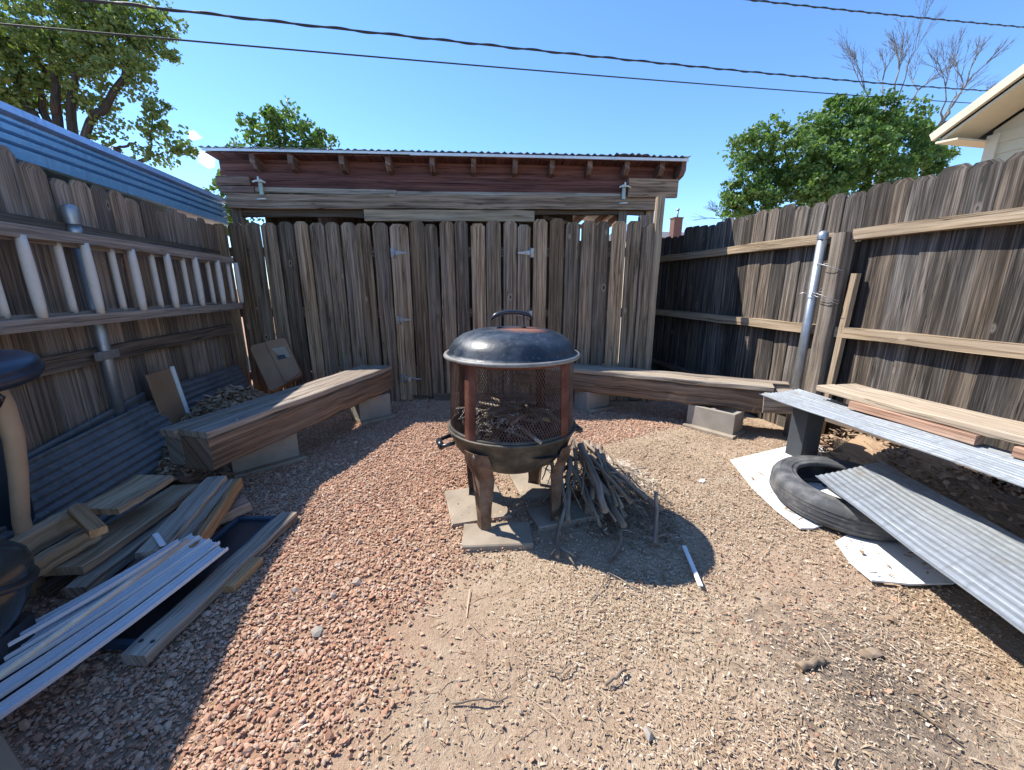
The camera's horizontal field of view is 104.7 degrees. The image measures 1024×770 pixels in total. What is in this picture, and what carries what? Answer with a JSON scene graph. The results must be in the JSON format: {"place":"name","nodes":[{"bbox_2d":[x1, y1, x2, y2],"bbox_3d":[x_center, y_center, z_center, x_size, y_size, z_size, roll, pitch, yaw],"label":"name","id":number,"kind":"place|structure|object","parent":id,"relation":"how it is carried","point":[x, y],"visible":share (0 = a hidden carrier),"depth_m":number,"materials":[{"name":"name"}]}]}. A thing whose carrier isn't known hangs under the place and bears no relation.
{"place":"outdoors","nodes":[
{"label":"outdoors","id":0,"kind":"place"},
{"bbox_2d":[0,388,744,769],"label":"red gravel","id":1,"kind":"structure","parent":0,"point":[348,428],"depth_m":1.48,"materials":[{"name":"gravel"}]},
{"bbox_2d":[0,436,34,530],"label":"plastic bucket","id":2,"kind":"object","parent":1,"relation":"on","point":[5,517],"visible":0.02,"depth_m":1.63,"materials":[{"name":"black plastic"}]},
{"bbox_2d":[0,538,48,701],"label":"plastic tub","id":3,"kind":"object","parent":1,"relation":"on","point":[19,571],"visible":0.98,"depth_m":1.16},
{"bbox_2d":[0,399,173,552],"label":"corrugated sheet","id":4,"kind":"object","parent":1,"relation":"on","point":[93,463],"visible":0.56,"depth_m":2.10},
{"bbox_2d":[27,392,147,459],"bbox_3d":[-2.255,0.478,1.866,0.123,0.458,1.820,-3,14,-11],"label":"corrugated sheet","id":5,"kind":"object","parent":1,"relation":"on","point":[132,403],"visible":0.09,"depth_m":2.23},
{"bbox_2d":[36,506,178,596],"bbox_3d":[-1.879,0.732,1.921,0.167,0.042,0.734,1,14,3],"label":"loose board","id":6,"kind":"object","parent":1,"relation":"on","point":[52,586],"visible":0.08,"depth_m":1.59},
{"bbox_2d":[64,511,174,597],"bbox_3d":[-1.652,0.709,1.721,0.082,0.052,0.516,-1,14,-6],"label":"loose board","id":7,"kind":"object","parent":1,"relation":"on","point":[107,568],"visible":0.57,"depth_m":1.59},
{"bbox_2d":[41,484,198,575],"bbox_3d":[-1.739,0.633,1.825,0.155,0.043,0.663,-1,14,-4],"label":"loose board","id":8,"kind":"object","parent":7,"relation":"on","point":[125,529],"visible":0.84,"depth_m":1.75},
{"bbox_2d":[34,530,101,576],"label":"loose board","id":9,"kind":"object","parent":8,"relation":"on","point":[50,558],"visible":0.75,"depth_m":1.52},
{"bbox_2d":[86,475,173,514],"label":"loose board","id":10,"kind":"object","parent":8,"relation":"on","point":[127,495],"visible":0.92,"depth_m":1.79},
{"bbox_2d":[9,503,87,555],"bbox_3d":[-1.855,0.586,1.590,0.060,0.106,0.253,1,14,4],"label":"loose board","id":11,"kind":"object","parent":10,"relation":"on","point":[35,539],"visible":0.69,"depth_m":1.56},
{"bbox_2d":[66,503,108,537],"bbox_3d":[-1.698,0.538,1.578,0.305,0.031,0.051,8,16,31],"label":"wood cleat","id":12,"kind":"object","parent":10,"relation":"on","point":[87,520],"visible":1,"depth_m":1.55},
{"bbox_2d":[145,366,189,423],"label":"fibre board","id":13,"kind":"object","parent":1,"relation":"on","point":[166,390],"visible":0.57,"depth_m":2.76,"materials":[{"name":"brown wood"}]},
{"bbox_2d":[83,516,275,649],"bbox_3d":[-1.325,0.780,1.682,0.212,0.028,0.760,0,14,1],"label":"window screen","id":14,"kind":"object","parent":1,"relation":"on","point":[236,534],"depth_m":1.63,"materials":[{"name":"black plastic"}]},
{"bbox_2d":[0,546,228,719],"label":"trim strip","id":15,"kind":"object","parent":14,"relation":"on","point":[27,692],"depth_m":1.25,"materials":[{"name":"white plastic"}]},
{"bbox_2d":[0,540,219,698],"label":"trim strip","id":16,"kind":"object","parent":15,"relation":"on","point":[39,665],"depth_m":1.29,"materials":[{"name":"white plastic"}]},
{"bbox_2d":[0,536,209,679],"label":"trim strip","id":17,"kind":"object","parent":16,"relation":"on","point":[143,581],"depth_m":1.39,"materials":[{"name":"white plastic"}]},
{"bbox_2d":[4,533,199,660],"bbox_3d":[-1.439,0.731,1.390,0.046,0.041,0.647,4,14,15],"label":"trim strip","id":18,"kind":"object","parent":17,"relation":"on","point":[44,632],"depth_m":1.28,"materials":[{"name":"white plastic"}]},
{"bbox_2d":[8,540,179,646],"bbox_3d":[-1.437,0.710,1.342,0.022,0.043,0.555,5,15,18],"label":"trim strip","id":19,"kind":"object","parent":18,"relation":"on","point":[38,626],"depth_m":1.34,"materials":[{"name":"white plastic"}]},
{"bbox_2d":[0,538,189,678],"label":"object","id":20,"kind":"object","parent":19,"relation":"on","point":[21,659],"visible":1,"depth_m":1.24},
{"bbox_2d":[35,539,178,629],"bbox_3d":[-1.472,0.726,1.382,0.046,0.038,0.576,5,15,20],"label":"trim strip","id":21,"kind":"object","parent":18,"relation":"on","point":[43,617],"depth_m":1.38,"materials":[{"name":"white plastic"}]},
{"bbox_2d":[178,479,233,540],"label":"loose board","id":22,"kind":"object","parent":18,"relation":"on","point":[195,525],"visible":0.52,"depth_m":1.84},
{"bbox_2d":[134,475,227,559],"bbox_3d":[-1.498,0.586,1.828,0.103,0.084,0.562,-3,14,-12],"label":"loose board","id":23,"kind":"object","parent":22,"relation":"on","point":[184,515],"visible":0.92,"depth_m":1.78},
{"bbox_2d":[120,512,297,665],"bbox_3d":[-1.187,0.780,1.665,0.090,0.046,0.832,1,14,3],"label":"drilled plank","id":24,"kind":"object","parent":1,"relation":"on","point":[148,646],"visible":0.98,"depth_m":1.49,"materials":[{"name":"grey wood"}]},
{"bbox_2d":[180,364,250,410],"bbox_3d":[-2.501,0.099,3.444,0.206,0.463,1.100,-3,14,-11],"label":"corrugated sheet","id":25,"kind":"object","parent":1,"relation":"on","point":[199,387],"visible":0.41,"depth_m":3.35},
{"bbox_2d":[219,496,252,525],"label":"loose board","id":26,"kind":"object","parent":1,"relation":"on","point":[241,505],"visible":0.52,"depth_m":2.03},
{"bbox_2d":[189,478,242,547],"bbox_3d":[-1.409,0.614,1.898,0.036,0.098,0.552,-4,14,-16],"label":"loose board","id":27,"kind":"object","parent":26,"relation":"on","point":[209,526],"visible":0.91,"depth_m":1.89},
{"bbox_2d":[223,557,263,593],"bbox_3d":[-1.125,0.798,1.659,0.053,0.043,0.176,1,14,4],"label":"wood offcut","id":28,"kind":"object","parent":1,"relation":"on","point":[238,579],"visible":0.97,"depth_m":1.64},
{"bbox_2d":[229,433,305,477],"bbox_3d":[-1.715,0.441,2.739,0.255,0.233,0.432,13,19,42],"label":"concrete block","id":29,"kind":"object","parent":1,"relation":"on","point":[282,452],"depth_m":2.70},
{"bbox_2d":[159,365,392,470],"bbox_3d":[-1.538,0.136,2.994,0.330,0.248,1.815,4,14,15],"label":"timber bench","id":30,"kind":"object","parent":29,"relation":"on","point":[213,441],"visible":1,"depth_m":2.50,"materials":[{"name":"brown wood"}]},
{"bbox_2d":[0,23,970,103],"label":"power line","id":31,"kind":"object","parent":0,"point":[72,30],"visible":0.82,"depth_m":6.70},
{"bbox_2d":[0,290,1023,769],"bbox_3d":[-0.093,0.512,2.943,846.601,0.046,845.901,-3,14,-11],"label":"ground","id":32,"kind":"structure","parent":0,"point":[436,644],"depth_m":1.32,"materials":[{"name":"gravel"}]},
{"bbox_2d":[0,731,24,769],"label":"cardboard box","id":33,"kind":"object","parent":32,"relation":"on","point":[9,759],"depth_m":0.86,"materials":[{"name":"brown cardboard"}]},
{"bbox_2d":[0,349,45,597],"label":"padded stool","id":34,"kind":"object","parent":32,"relation":"on","point":[19,367],"visible":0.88,"depth_m":1.45,"materials":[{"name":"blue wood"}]},
{"bbox_2d":[60,204,126,416],"bbox_3d":[-2.420,-0.189,2.350,0.072,1.645,0.072,-3,14,-11],"label":"steel post","id":35,"kind":"object","parent":32,"relation":"on","point":[71,217],"visible":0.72,"depth_m":2.30,"materials":[{"name":"metal"}]},
{"bbox_2d":[0,0,199,170],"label":"elm tree","id":36,"kind":"object","parent":32,"relation":"on","point":[94,56],"visible":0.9,"depth_m":6.64,"materials":[{"name":"green plant"}]},
{"bbox_2d":[0,101,228,225],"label":"metal shed","id":37,"kind":"structure","parent":32,"relation":"on","point":[51,150],"depth_m":2.53,"materials":[{"name":"blue metal"}]},
{"bbox_2d":[0,144,237,453],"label":"board fence","id":38,"kind":"object","parent":32,"relation":"on","point":[65,391],"visible":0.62,"depth_m":2.35,"materials":[{"name":"brown wood"}]},
{"bbox_2d":[0,221,243,334],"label":"wooden ladder","id":39,"kind":"object","parent":38,"relation":"hanging from","point":[22,236],"visible":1,"depth_m":2.24,"materials":[{"name":"grey wood"}]},
{"bbox_2d":[149,384,269,485],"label":"dead leaves","id":40,"kind":"object","parent":32,"relation":"on","point":[225,392],"visible":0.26,"depth_m":2.77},
{"bbox_2d":[251,338,302,391],"bbox_3d":[-2.337,-0.200,3.936,0.418,0.522,0.274,-6,15,-23],"label":"cardboard box","id":41,"kind":"object","parent":40,"relation":"on","point":[277,363],"visible":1,"depth_m":3.89,"materials":[{"name":"cardboard"}]},
{"bbox_2d":[156,390,298,484],"bbox_3d":[-2.206,0.274,3.128,0.850,0.422,1.700,-3,14,-11],"label":"leaf heap","id":42,"kind":"object","parent":32,"relation":"on","point":[193,474],"visible":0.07,"depth_m":2.48,"materials":[{"name":"brown plant"}]},
{"bbox_2d":[203,95,340,236],"bbox_3d":[-6.701,-4.641,11.234,3.889,6.065,1.744,-3,14,-11],"label":"maple tree","id":43,"kind":"object","parent":32,"relation":"on","point":[316,137],"visible":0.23,"depth_m":10.53,"materials":[{"name":"green plant"}]},
{"bbox_2d":[351,392,395,424],"bbox_3d":[-1.305,0.202,3.710,0.324,0.233,0.255,-13,19,-43],"label":"concrete block","id":44,"kind":"object","parent":32,"relation":"on","point":[373,410],"depth_m":3.65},
{"bbox_2d":[213,196,665,401],"bbox_3d":[-0.741,-0.831,4.109,4.442,2.066,0.177,0,14,-1],"label":"board fence","id":45,"kind":"object","parent":32,"relation":"on","point":[641,239],"visible":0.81,"depth_m":4.03,"materials":[{"name":"brown wood"}]},
{"bbox_2d":[198,145,690,393],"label":"open shed","id":46,"kind":"structure","parent":32,"relation":"on","point":[354,186],"depth_m":4.11,"materials":[{"name":"brown wood"}]},
{"bbox_2d":[445,484,511,527],"bbox_3d":[-0.203,0.688,2.249,0.320,0.045,0.357,-4,14,-15],"label":"paver","id":47,"kind":"object","parent":32,"relation":"on","point":[461,516],"visible":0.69,"depth_m":2.19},
{"bbox_2d":[451,696,507,704],"bbox_3d":[-0.094,0.932,1.167,0.168,0.020,0.013,-2,14,-7],"label":"twig","id":48,"kind":"object","parent":32,"relation":"on","point":[474,699],"visible":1,"depth_m":1.16,"materials":[{"name":"wood"}]},
{"bbox_2d":[462,522,532,551],"bbox_3d":[-0.073,0.757,1.967,0.338,0.045,0.188,-1,14,-3],"label":"paver","id":49,"kind":"object","parent":32,"relation":"on","point":[510,535],"visible":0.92,"depth_m":1.93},
{"bbox_2d":[439,472,607,553],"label":"loose chips","id":50,"kind":"object","parent":32,"relation":"on","point":[522,518],"visible":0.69,"depth_m":2.12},
{"bbox_2d":[508,466,573,500],"bbox_3d":[0.173,0.626,2.501,0.320,0.045,0.357,-4,14,-14],"label":"paver","id":51,"kind":"object","parent":32,"relation":"on","point":[532,491],"visible":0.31,"depth_m":2.42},
{"bbox_2d":[436,310,582,529],"bbox_3d":[-0.001,0.147,2.100,0.693,1.075,0.693,8,16,30],"label":"fire pit","id":52,"kind":"object","parent":51,"relation":"on","point":[517,437],"visible":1,"depth_m":1.86,"materials":[{"name":"metal"}]},
{"bbox_2d":[551,493,574,564],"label":"stick","id":53,"kind":"object","parent":32,"relation":"on","point":[557,549],"visible":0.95,"depth_m":1.84,"materials":[{"name":"wood"}]},
{"bbox_2d":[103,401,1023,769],"bbox_3d":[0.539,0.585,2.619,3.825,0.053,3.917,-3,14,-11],"label":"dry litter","id":54,"kind":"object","parent":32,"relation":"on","point":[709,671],"visible":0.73,"depth_m":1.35,"materials":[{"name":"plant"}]},
{"bbox_2d":[526,499,603,531],"bbox_3d":[0.285,0.710,2.156,0.376,0.045,0.188,-5,15,-18],"label":"paver","id":55,"kind":"object","parent":32,"relation":"on","point":[540,517],"visible":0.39,"depth_m":2.11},
{"bbox_2d":[582,467,590,513],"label":"stick","id":56,"kind":"object","parent":55,"relation":"on","point":[586,510],"visible":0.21,"depth_m":2.18,"materials":[{"name":"wood"}]},
{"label":"stick","id":57,"kind":"object","parent":56,"relation":"on","visible":0},
{"bbox_2d":[576,448,616,521],"bbox_3d":[0.433,0.508,2.182,0.025,0.172,0.625,-3,14,-11],"label":"stick","id":58,"kind":"object","parent":57,"relation":"on","point":[594,487],"visible":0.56,"depth_m":2.16,"materials":[{"name":"wood"}]},
{"bbox_2d":[581,440,591,494],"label":"stick","id":59,"kind":"object","parent":58,"relation":"on","point":[583,477],"visible":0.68,"depth_m":2.17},
{"bbox_2d":[577,442,608,513],"bbox_3d":[0.432,0.479,2.111,0.054,0.190,0.469,-2,14,-7],"label":"stick","id":60,"kind":"object","parent":59,"relation":"on","point":[594,476],"visible":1,"depth_m":2.06,"materials":[{"name":"wood"}]},
{"bbox_2d":[574,390,613,413],"bbox_3d":[0.839,0.139,4.029,0.324,0.203,0.245,-8,16,-30],"label":"concrete block","id":61,"kind":"object","parent":32,"relation":"on","point":[588,402],"depth_m":3.96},
{"bbox_2d":[608,506,634,562],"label":"stick","id":62,"kind":"object","parent":32,"relation":"on","point":[617,548],"visible":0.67,"depth_m":1.87,"materials":[{"name":"wood"}]},
{"bbox_2d":[598,472,624,517],"bbox_3d":[0.546,0.562,2.218,0.067,0.098,0.498,-3,14,-11],"label":"twig","id":63,"kind":"object","parent":62,"relation":"on","point":[619,495],"visible":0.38,"depth_m":2.10,"materials":[{"name":"wood"}]},
{"bbox_2d":[590,442,623,508],"bbox_3d":[0.526,0.500,2.274,0.041,0.146,0.555,-1,14,-6],"label":"stick","id":64,"kind":"object","parent":63,"relation":"on","point":[620,503],"visible":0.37,"depth_m":2.08,"materials":[{"name":"wood"}]},
{"bbox_2d":[596,444,612,485],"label":"stick","id":65,"kind":"object","parent":64,"relation":"on","point":[599,447],"visible":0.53,"depth_m":2.29,"materials":[{"name":"wood"}]},
{"bbox_2d":[571,469,695,555],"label":"twig litter","id":66,"kind":"object","parent":32,"relation":"on","point":[627,520],"visible":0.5,"depth_m":2.07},
{"bbox_2d":[606,455,670,507],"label":"pale grass bits","id":67,"kind":"object","parent":32,"relation":"on","point":[647,478],"depth_m":2.50,"materials":[{"name":"plant"}]},
{"bbox_2d":[652,492,665,545],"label":"stick","id":68,"kind":"object","parent":32,"relation":"on","point":[656,529],"visible":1,"depth_m":1.93,"materials":[{"name":"wood"}]},
{"bbox_2d":[308,413,1020,769],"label":"pebbles","id":69,"kind":"object","parent":32,"relation":"on","point":[520,711],"visible":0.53,"depth_m":1.44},
{"bbox_2d":[682,545,702,586],"bbox_3d":[0.789,0.788,1.734,0.021,0.010,0.257,2,14,8],"label":"wood lath","id":70,"kind":"object","parent":32,"relation":"on","point":[693,568],"visible":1,"depth_m":1.72,"materials":[{"name":"white wood"}]},
{"bbox_2d":[394,419,1023,769],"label":"straw stems","id":71,"kind":"object","parent":32,"relation":"on","point":[596,705],"visible":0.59,"depth_m":1.33,"materials":[{"name":"beige plant"}]},
{"bbox_2d":[682,404,744,439],"bbox_3d":[1.737,0.295,3.394,0.245,0.203,0.421,-11,18,-38],"label":"concrete block","id":72,"kind":"object","parent":32,"relation":"on","point":[725,423],"depth_m":3.33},
{"bbox_2d":[515,363,803,413],"bbox_3d":[1.262,-0.008,3.738,2.612,0.242,0.329,7,16,27],"label":"timber bench","id":73,"kind":"object","parent":72,"relation":"on","point":[742,394],"visible":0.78,"depth_m":3.49,"materials":[{"name":"brown wood"}]},
{"bbox_2d":[730,446,842,528],"bbox_3d":[1.860,0.572,2.479,1.016,0.058,0.882,-3,14,-11],"label":"white board","id":74,"kind":"object","parent":32,"relation":"on","point":[752,465],"visible":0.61,"depth_m":2.47,"materials":[{"name":"laminate"}]},
{"bbox_2d":[785,398,830,455],"bbox_3d":[2.022,0.312,2.723,0.150,0.485,0.150,-3,14,-11],"label":"concrete block","id":75,"kind":"object","parent":74,"relation":"on","point":[805,432],"visible":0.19,"depth_m":2.69,"materials":[{"name":"concrete"}]},
{"bbox_2d":[760,389,1023,487],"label":"corrugated sheet","id":76,"kind":"object","parent":75,"relation":"on","point":[1000,463],"visible":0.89,"depth_m":1.88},
{"bbox_2d":[848,401,984,444],"bbox_3d":[2.059,0.182,2.058,0.053,0.049,0.581,-2,14,-9],"label":"batten","id":77,"kind":"object","parent":76,"relation":"on","point":[961,435],"visible":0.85,"depth_m":1.97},
{"bbox_2d":[837,384,1023,428],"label":"plank","id":78,"kind":"object","parent":77,"relation":"on","point":[960,411],"visible":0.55,"depth_m":2.10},
{"bbox_2d":[1011,446,1023,459],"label":"batten","id":79,"kind":"object","parent":76,"relation":"on","point":[1017,451],"visible":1,"depth_m":1.65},
{"bbox_2d":[816,384,1023,445],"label":"plank","id":80,"kind":"object","parent":79,"relation":"on","point":[1011,434],"visible":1,"depth_m":1.96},
{"bbox_2d":[713,448,931,587],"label":"leaf bits","id":81,"kind":"object","parent":74,"relation":"on","point":[924,563],"visible":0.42,"depth_m":1.78,"materials":[{"name":"brown plant"}]},
{"bbox_2d":[769,455,898,541],"bbox_3d":[1.810,0.588,2.155,0.681,0.178,0.683,-3,14,-11],"label":"old tyre","id":82,"kind":"object","parent":74,"relation":"on","point":[791,488],"visible":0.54,"depth_m":2.04,"materials":[{"name":"rubber"}]},
{"bbox_2d":[815,461,1023,633],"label":"corrugated sheet","id":83,"kind":"object","parent":82,"relation":"on","point":[978,557],"visible":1,"depth_m":1.62,"materials":[{"name":"metal"}]},
{"bbox_2d":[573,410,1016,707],"bbox_3d":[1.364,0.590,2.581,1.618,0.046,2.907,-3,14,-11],"label":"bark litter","id":84,"kind":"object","parent":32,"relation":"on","point":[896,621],"visible":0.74,"depth_m":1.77,"materials":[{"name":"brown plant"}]},
{"bbox_2d":[795,655,826,672],"bbox_3d":[0.969,0.901,1.278,0.111,0.031,0.035,-3,14,-11],"label":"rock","id":85,"kind":"object","parent":32,"relation":"on","point":[813,661],"visible":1,"depth_m":1.27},
{"bbox_2d":[783,231,845,436],"bbox_3d":[2.330,-0.347,3.061,0.179,1.614,0.254,-3,14,-11],"label":"steel post","id":86,"kind":"object","parent":32,"relation":"on","point":[818,263],"visible":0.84,"depth_m":3.04,"materials":[{"name":"metal"}]},
{"bbox_2d":[651,151,1023,492],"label":"board fence","id":87,"kind":"object","parent":32,"relation":"on","point":[926,288],"visible":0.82,"depth_m":2.72,"materials":[{"name":"brown wood"}]},
{"bbox_2d":[715,87,961,220],"bbox_3d":[10.208,-5.260,11.994,8.446,6.905,2.521,-3,14,-11],"label":"leafy tree","id":88,"kind":"object","parent":32,"relation":"on","point":[814,174],"visible":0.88,"depth_m":11.20,"materials":[{"name":"green plant"}]},
{"bbox_2d":[859,647,882,658],"bbox_3d":[1.204,0.902,1.330,0.099,0.014,0.038,-3,14,-11],"label":"bark piece","id":89,"kind":"object","parent":32,"relation":"on","point":[870,652],"visible":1,"depth_m":1.32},
{"bbox_2d":[835,534,954,584],"bbox_3d":[1.792,0.772,1.777,0.683,0.008,0.426,-7,16,-27],"label":"white board","id":90,"kind":"object","parent":32,"relation":"on","point":[903,568],"visible":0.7,"depth_m":1.73,"materials":[{"name":"laminate"}]},
{"bbox_2d":[829,0,965,183],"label":"bare tree","id":91,"kind":"object","parent":32,"relation":"on","point":[899,58],"visible":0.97,"depth_m":14.76,"materials":[{"name":"brown plant"}]},
{"bbox_2d":[817,427,1023,537],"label":"debris leaves","id":92,"kind":"object","parent":32,"relation":"on","point":[940,475],"visible":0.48,"depth_m":2.15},
{"bbox_2d":[825,435,1023,538],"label":"debris heap","id":93,"kind":"object","parent":32,"relation":"on","point":[857,449],"visible":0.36,"depth_m":2.27,"materials":[{"name":"brown plant"}]},
{"bbox_2d":[906,702,959,742],"bbox_3d":[1.184,0.947,1.113,0.014,0.018,0.112,-7,15,-25],"label":"twig","id":94,"kind":"object","parent":32,"relation":"on","point":[928,718],"visible":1,"depth_m":1.11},
{"bbox_2d":[916,24,1018,171],"bbox_3d":[17.661,-8.705,16.748,6.222,11.353,2.307,-6,15,-24],"label":"bare tree","id":95,"kind":"object","parent":32,"relation":"on","point":[945,116],"visible":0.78,"depth_m":15.84,"materials":[{"name":"brown plant"}]},
{"bbox_2d":[0,0,1023,288],"label":"sky","id":96,"kind":"structure","parent":0,"point":[368,103],"materials":[{"name":"blue"}]},
{"bbox_2d":[77,0,987,90],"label":"power line","id":97,"kind":"object","parent":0,"point":[314,26],"visible":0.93,"depth_m":6.63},
{"bbox_2d":[609,209,683,294],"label":"distant house","id":98,"kind":"structure","parent":0,"point":[675,229],"depth_m":26.73,"materials":[{"name":"beige paint"}]},
{"bbox_2d":[748,0,1023,27],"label":"power line","id":99,"kind":"object","parent":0,"point":[823,7],"visible":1,"depth_m":11.16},
{"bbox_2d":[929,64,1023,161],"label":"cream house","id":100,"kind":"structure","parent":0,"point":[991,121],"depth_m":4.53,"materials":[{"name":"paint"}]},
{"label":"stick","id":101,"kind":"object","parent":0,"visible":0},
{"bbox_2d":[592,454,622,485],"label":"stick","id":102,"kind":"object","parent":101,"relation":"on","point":[618,482],"visible":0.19,"depth_m":2.23,"materials":[{"name":"wood"}]},
{"bbox_2d":[583,440,647,499],"bbox_3d":[0.562,0.458,2.208,0.024,0.155,0.512,-8,16,-29],"label":"stick","id":103,"kind":"object","parent":102,"relation":"on","point":[618,473],"visible":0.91,"depth_m":2.16,"materials":[{"name":"wood"}]},
{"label":"twig","id":104,"kind":"object","parent":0,"visible":0},
{"bbox_2d":[561,478,569,522],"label":"stick","id":105,"kind":"object","parent":104,"relation":"on","point":[565,507],"visible":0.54,"depth_m":2.07,"materials":[{"name":"wood"}]},
{"bbox_2d":[565,458,572,523],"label":"stick","id":106,"kind":"object","parent":105,"relation":"on","point":[569,474],"visible":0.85,"depth_m":2.17,"materials":[{"name":"wood"}]},
{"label":"twig","id":107,"kind":"object","parent":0,"visible":0},
{"bbox_2d":[570,436,578,488],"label":"stick","id":108,"kind":"object","parent":107,"relation":"on","point":[575,461],"visible":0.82,"depth_m":2.32,"materials":[{"name":"wood"}]},
{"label":"stick","id":109,"kind":"object","parent":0,"visible":0},
{"bbox_2d":[568,457,601,527],"bbox_3d":[0.390,0.561,2.143,0.035,0.165,0.493,-3,14,-11],"label":"stick","id":110,"kind":"object","parent":109,"relation":"on","point":[592,506],"visible":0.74,"depth_m":2.05,"materials":[{"name":"wood"}]},
{"bbox_2d":[566,461,592,513],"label":"stick","id":111,"kind":"object","parent":110,"relation":"on","point":[584,497],"visible":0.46,"depth_m":2.10,"materials":[{"name":"wood"}]},
{"bbox_3d":[0.470,0.590,2.213,0.057,0.135,0.768,-3,14,-11],"label":"twig","id":112,"kind":"object","parent":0,"visible":0},
{"bbox_2d":[572,450,626,528],"bbox_3d":[0.481,0.545,2.229,0.057,0.175,0.665,-3,14,-13],"label":"stick","id":113,"kind":"object","parent":112,"relation":"on","point":[620,520],"visible":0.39,"depth_m":2.00,"materials":[{"name":"wood"}]},
{"bbox_2d":[587,447,618,506],"bbox_3d":[0.508,0.497,2.223,0.044,0.164,0.441,-3,14,-11],"label":"stick","id":114,"kind":"object","parent":113,"relation":"on","point":[613,496],"visible":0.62,"depth_m":2.11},
{"bbox_2d":[571,435,632,503],"bbox_3d":[0.476,0.442,2.296,0.043,0.152,0.737,-5,15,-20],"label":"stick","id":115,"kind":"object","parent":114,"relation":"on","point":[612,480],"visible":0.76,"depth_m":2.14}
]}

